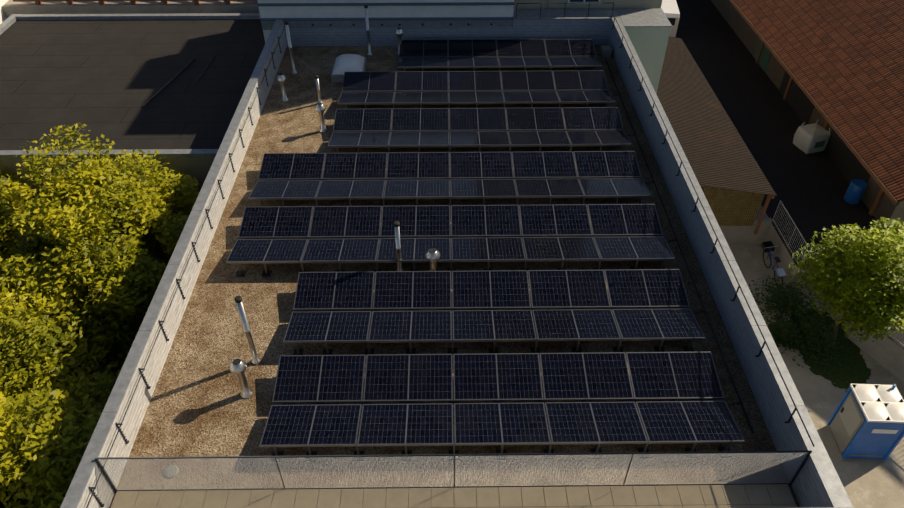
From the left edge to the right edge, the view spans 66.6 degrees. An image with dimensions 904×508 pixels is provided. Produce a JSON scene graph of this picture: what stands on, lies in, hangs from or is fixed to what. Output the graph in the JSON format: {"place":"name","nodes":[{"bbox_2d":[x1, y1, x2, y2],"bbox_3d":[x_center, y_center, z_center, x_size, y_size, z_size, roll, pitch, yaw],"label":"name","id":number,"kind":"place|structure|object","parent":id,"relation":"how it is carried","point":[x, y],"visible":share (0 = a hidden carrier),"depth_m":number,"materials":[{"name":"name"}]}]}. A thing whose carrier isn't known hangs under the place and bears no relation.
{"place":"outdoors","nodes":[
{"label":"outdoors","id":0,"kind":"place"},
{"bbox_2d":[0,0,259,23],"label":"timber roof frame","id":1,"kind":"object","parent":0,"point":[8,8],"visible":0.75,"depth_m":29.48,"materials":[{"name":"wood"}]},
{"bbox_2d":[0,13,264,262],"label":"neighbour building","id":2,"kind":"structure","parent":0,"point":[170,88],"depth_m":24.75,"materials":[{"name":"concrete"}]},
{"bbox_2d":[0,244,903,507],"bbox_3d":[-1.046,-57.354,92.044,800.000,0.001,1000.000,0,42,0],"label":"ground","id":3,"kind":"structure","parent":0,"point":[873,484],"depth_m":22.57,"materials":[{"name":"grey concrete"}]},
{"bbox_2d":[0,160,40,321],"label":"tree","id":4,"kind":"object","parent":3,"relation":"on","point":[10,192],"visible":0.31,"depth_m":20.34,"materials":[{"name":"green plant"}]},
{"bbox_2d":[0,355,121,507],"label":"tree","id":5,"kind":"object","parent":3,"relation":"on","point":[43,426],"visible":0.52,"depth_m":13.78,"materials":[{"name":"green plant"}]},
{"bbox_2d":[0,247,134,503],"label":"tree","id":6,"kind":"object","parent":3,"relation":"on","point":[30,334],"visible":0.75,"depth_m":16.50,"materials":[{"name":"green plant"}]},
{"bbox_2d":[15,122,141,324],"bbox_3d":[-10.650,-0.239,21.359,2.852,8.129,3.611,0,42,0],"label":"tree","id":7,"kind":"object","parent":3,"relation":"on","point":[35,173],"visible":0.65,"depth_m":19.14,"materials":[{"name":"green plant"}]},
{"bbox_2d":[3,150,199,384],"bbox_3d":[-9.687,0.876,20.459,6.823,7.661,7.116,0,42,0],"label":"tree","id":8,"kind":"object","parent":3,"relation":"on","point":[93,273],"visible":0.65,"depth_m":17.89,"materials":[{"name":"green plant"}]},
{"bbox_2d":[257,0,513,43],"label":"neighbour building","id":9,"kind":"structure","parent":3,"relation":"on","point":[383,13],"depth_m":25.26,"materials":[{"name":"white paint"}]},
{"bbox_2d":[513,0,661,26],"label":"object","id":10,"kind":"object","parent":3,"relation":"on","point":[575,15],"visible":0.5,"depth_m":25.82,"materials":[{"name":"paint"}]},
{"bbox_2d":[516,3,613,17],"bbox_3d":[4.119,-8.911,25.192,3.544,0.562,0.028,0,42,0],"label":"railing","id":11,"kind":"object","parent":10,"relation":"attached to","point":[555,3],"visible":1,"depth_m":25.02,"materials":[{"name":"grey metal"}]},
{"bbox_2d":[656,36,775,243],"bbox_3d":[9.289,-5.682,30.622,6.298,4.000,13.300,0,42,0],"label":"lean to shed","id":12,"kind":"object","parent":3,"relation":"on","point":[734,184],"visible":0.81,"depth_m":27.17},
{"bbox_2d":[761,241,786,284],"bbox_3d":[12.118,0.405,25.962,0.560,1.112,1.781,-9,42,3],"label":"bicycle","id":13,"kind":"object","parent":3,"relation":"on","point":[768,247],"visible":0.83,"depth_m":26.03,"materials":[{"name":"black metal"}]},
{"bbox_2d":[749,275,843,374],"bbox_3d":[11.844,2.305,23.994,2.530,1.847,4.190,0,42,0],"label":"bush","id":14,"kind":"object","parent":3,"relation":"on","point":[783,332],"visible":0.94,"depth_m":23.63,"materials":[{"name":"green plant"}]},
{"bbox_2d":[787,217,903,346],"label":"yard tree","id":15,"kind":"object","parent":3,"relation":"on","point":[845,264],"visible":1,"depth_m":20.53,"materials":[{"name":"green plant"}]},
{"bbox_2d":[826,384,903,461],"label":"portable toilet","id":16,"kind":"object","parent":3,"relation":"on","point":[865,423],"visible":1,"depth_m":19.65,"materials":[{"name":"blue plastic"}]},
{"bbox_2d":[109,45,800,507],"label":"roof gravel","id":17,"kind":"structure","parent":0,"point":[199,405],"depth_m":14.94,"materials":[{"name":"beige gravel"}]},
{"bbox_2d":[293,269,689,311],"bbox_3d":[0.881,0.890,15.769,8.855,0.440,1.149,0,42,0],"label":"solar row","id":18,"kind":"object","parent":17,"relation":"on","point":[505,290],"visible":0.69,"depth_m":15.65,"materials":[{"name":"black glass"}]},
{"bbox_2d":[283,309,705,355],"bbox_3d":[0.893,1.618,14.945,8.855,0.440,1.149,0,42,0],"label":"solar row","id":19,"kind":"object","parent":17,"relation":"on","point":[495,326],"visible":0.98,"depth_m":14.79,"materials":[{"name":"black glass"}]},
{"bbox_2d":[272,352,723,410],"bbox_3d":[0.908,2.546,13.896,8.855,0.440,1.149,0,42,0],"label":"solar row","id":20,"kind":"object","parent":17,"relation":"on","point":[483,377],"visible":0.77,"depth_m":13.78,"materials":[{"name":"black glass"}]},
{"bbox_2d":[259,401,744,461],"bbox_3d":[0.921,3.275,13.073,8.855,0.440,1.149,0,42,0],"label":"solar row","id":21,"kind":"object","parent":17,"relation":"on","point":[503,424],"visible":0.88,"depth_m":12.93,"materials":[{"name":"black glass"}]},
{"bbox_2d":[77,10,832,507],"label":"building","id":22,"kind":"structure","parent":0,"point":[649,44],"depth_m":16.82,"materials":[{"name":"grey paint"}]},
{"bbox_2d":[86,26,284,507],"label":"railing","id":23,"kind":"object","parent":22,"relation":"on","point":[120,424],"visible":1,"depth_m":15.15,"materials":[{"name":"grey metal"}]},
{"bbox_2d":[94,450,811,492],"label":"parapet wall","id":24,"kind":"structure","parent":22,"relation":"on","point":[794,474],"depth_m":11.96,"materials":[{"name":"grey paint"}]},
{"bbox_2d":[111,484,796,507],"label":"paving slabs","id":25,"kind":"structure","parent":22,"relation":"on","point":[726,496],"depth_m":12.17,"materials":[{"name":"concrete"}]},
{"bbox_2d":[60,8,852,507],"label":"parapet coping","id":26,"kind":"object","parent":22,"relation":"on","point":[832,484],"visible":0.9,"depth_m":14.55,"materials":[{"name":"concrete"}]},
{"bbox_2d":[164,45,753,478],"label":"roof cables and boxes","id":27,"kind":"object","parent":22,"relation":"on","point":[604,51],"visible":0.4,"depth_m":17.03,"materials":[{"name":"grey metal"}]},
{"bbox_2d":[229,358,252,398],"bbox_3d":[-4.143,2.447,13.582,0.336,1.004,0.331,0,42,0],"label":"roof vent","id":28,"kind":"object","parent":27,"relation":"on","point":[237,366],"visible":0.98,"depth_m":13.42,"materials":[{"name":"silver metal"}]},
{"bbox_2d":[234,296,260,364],"bbox_3d":[-4.132,1.555,13.915,0.198,1.900,0.198,0,42,0],"label":"flue pipe","id":29,"kind":"object","parent":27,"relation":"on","point":[256,360],"visible":1,"depth_m":13.86,"materials":[{"name":"silver metal"}]},
{"bbox_2d":[276,73,288,101],"bbox_3d":[-5.545,-5.464,22.585,0.315,0.924,0.310,0,42,0],"label":"roof vent","id":30,"kind":"object","parent":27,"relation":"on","point":[281,78],"visible":1,"depth_m":22.48,"materials":[{"name":"silver metal"}]},
{"bbox_2d":[284,21,296,73],"bbox_3d":[-5.566,-7.103,23.739,0.198,1.850,0.198,0,42,0],"label":"flue pipe","id":31,"kind":"object","parent":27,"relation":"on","point":[286,23],"visible":1,"depth_m":23.69,"materials":[{"name":"silver metal"}]},
{"bbox_2d":[315,75,322,103],"bbox_3d":[-4.342,-5.336,22.383,0.180,1.000,0.180,0,42,0],"label":"flue pipe","id":32,"kind":"object","parent":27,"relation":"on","point":[318,88],"visible":0.92,"depth_m":22.32,"materials":[{"name":"silver metal"}]},
{"bbox_2d":[315,103,327,132],"bbox_3d":[-3.993,-4.187,21.134,0.315,0.934,0.310,0,42,0],"label":"roof vent","id":33,"kind":"object","parent":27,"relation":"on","point":[320,108],"visible":1,"depth_m":21.03,"materials":[{"name":"silver metal"}]},
{"bbox_2d":[331,54,366,82],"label":"skylight dome","id":34,"kind":"structure","parent":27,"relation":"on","point":[343,63],"depth_m":23.76,"materials":[{"name":"plastic"}]},
{"bbox_2d":[364,5,372,55],"bbox_3d":[-3.032,-8.049,24.808,0.198,1.850,0.198,0,42,0],"label":"flue pipe","id":35,"kind":"object","parent":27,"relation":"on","point":[369,53],"visible":1,"depth_m":24.76,"materials":[{"name":"silver metal"}]},
{"bbox_2d":[394,221,403,270],"bbox_3d":[-1.252,-0.131,16.084,0.198,1.550,0.198,0,42,0],"label":"flue pipe","id":36,"kind":"object","parent":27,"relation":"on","point":[397,240],"visible":0.83,"depth_m":15.96,"materials":[{"name":"silver metal"}]},
{"bbox_2d":[395,28,403,54],"bbox_3d":[-1.913,-7.788,25.189,0.315,0.954,0.310,0,42,0],"label":"roof vent","id":37,"kind":"object","parent":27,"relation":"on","point":[399,32],"visible":0.73,"depth_m":24.95,"materials":[{"name":"silver metal"}]},
{"bbox_2d":[425,248,439,270],"bbox_3d":[-0.451,0.217,16.270,0.357,0.784,0.352,0,42,0],"label":"roof vent","id":38,"kind":"object","parent":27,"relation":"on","point":[432,256],"visible":0.73,"depth_m":16.02,"materials":[{"name":"silver metal"}]},
{"bbox_2d":[258,151,640,185],"bbox_3d":[-0.062,-2.417,19.506,10.630,0.440,1.149,0,42,0],"label":"solar row","id":39,"kind":"object","parent":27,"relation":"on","point":[448,166],"visible":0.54,"depth_m":19.39,"materials":[{"name":"black glass"}]},
{"bbox_2d":[248,178,650,210],"bbox_3d":[-0.050,-1.688,18.683,10.630,0.440,1.149,0,42,0],"label":"solar row","id":40,"kind":"object","parent":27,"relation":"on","point":[616,188],"visible":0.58,"depth_m":18.52,"materials":[{"name":"black glass"}]},
{"bbox_2d":[238,204,662,241],"bbox_3d":[-0.034,-0.760,17.634,10.630,0.440,1.149,0,42,0],"label":"solar row","id":41,"kind":"object","parent":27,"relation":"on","point":[434,221],"visible":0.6,"depth_m":17.52,"materials":[{"name":"black glass"}]},
{"bbox_2d":[226,236,675,276],"bbox_3d":[-0.022,-0.032,16.810,10.630,0.440,1.149,0,42,0],"label":"solar row","id":42,"kind":"object","parent":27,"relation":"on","point":[264,252],"visible":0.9,"depth_m":16.65,"materials":[{"name":"black glass"}]},
{"bbox_2d":[342,70,608,92],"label":"solar row","id":43,"kind":"object","parent":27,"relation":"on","point":[455,81],"visible":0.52,"depth_m":23.15,"materials":[{"name":"black glass"}]},
{"bbox_2d":[337,91,615,108],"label":"solar row","id":44,"kind":"object","parent":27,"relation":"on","point":[479,97],"visible":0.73,"depth_m":22.22,"materials":[{"name":"black glass"}]},
{"bbox_2d":[333,107,622,136],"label":"solar row","id":45,"kind":"object","parent":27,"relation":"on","point":[480,119],"visible":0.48,"depth_m":21.28,"materials":[{"name":"black glass"}]},
{"bbox_2d":[328,131,631,153],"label":"solar row","id":46,"kind":"object","parent":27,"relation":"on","point":[479,139],"visible":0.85,"depth_m":20.38,"materials":[{"name":"black glass"}]},
{"bbox_2d":[399,39,595,61],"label":"solar row","id":47,"kind":"object","parent":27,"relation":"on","point":[490,49],"visible":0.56,"depth_m":25.03,"materials":[{"name":"black glass"}]},
{"bbox_2d":[397,57,601,72],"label":"solar row","id":48,"kind":"object","parent":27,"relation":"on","point":[538,62],"visible":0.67,"depth_m":24.12,"materials":[{"name":"black glass"}]},
{"bbox_2d":[611,12,813,446],"bbox_3d":[5.966,-2.673,18.594,0.074,0.462,18.330,0,42,0],"label":"railing","id":49,"kind":"object","parent":22,"relation":"on","point":[795,409],"visible":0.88,"depth_m":15.22,"materials":[{"name":"grey metal"}]},
{"bbox_2d":[676,0,903,382],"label":"pavement","id":50,"kind":"structure","parent":0,"point":[810,189],"depth_m":30.43,"materials":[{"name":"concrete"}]},
{"bbox_2d":[661,0,679,36],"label":"white van","id":51,"kind":"object","parent":50,"relation":"on","point":[670,9],"visible":0.31,"depth_m":38.01,"materials":[{"name":"white paint"}]},
{"bbox_2d":[711,0,903,231],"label":"building","id":52,"kind":"structure","parent":50,"relation":"on","point":[836,67],"depth_m":28.63,"materials":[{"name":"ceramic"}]},
{"bbox_2d":[793,120,830,153],"bbox_3d":[16.043,-5.247,30.637,1.056,1.128,1.060,-12,43,-13],"label":"bag","id":53,"kind":"object","parent":50,"relation":"on","point":[811,138],"visible":1,"depth_m":30.41,"materials":[{"name":"plastic"}]},
{"bbox_2d":[772,200,903,345],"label":"fence","id":54,"kind":"object","parent":50,"relation":"on","point":[801,242],"visible":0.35,"depth_m":25.54,"materials":[{"name":"silver metal"}]},
{"bbox_2d":[844,179,866,203],"bbox_3d":[16.236,-2.514,27.719,0.610,0.900,0.601,0,42,0],"label":"blue barrel","id":55,"kind":"object","parent":50,"relation":"on","point":[855,191],"visible":1,"depth_m":27.52,"materials":[{"name":"plastic"}]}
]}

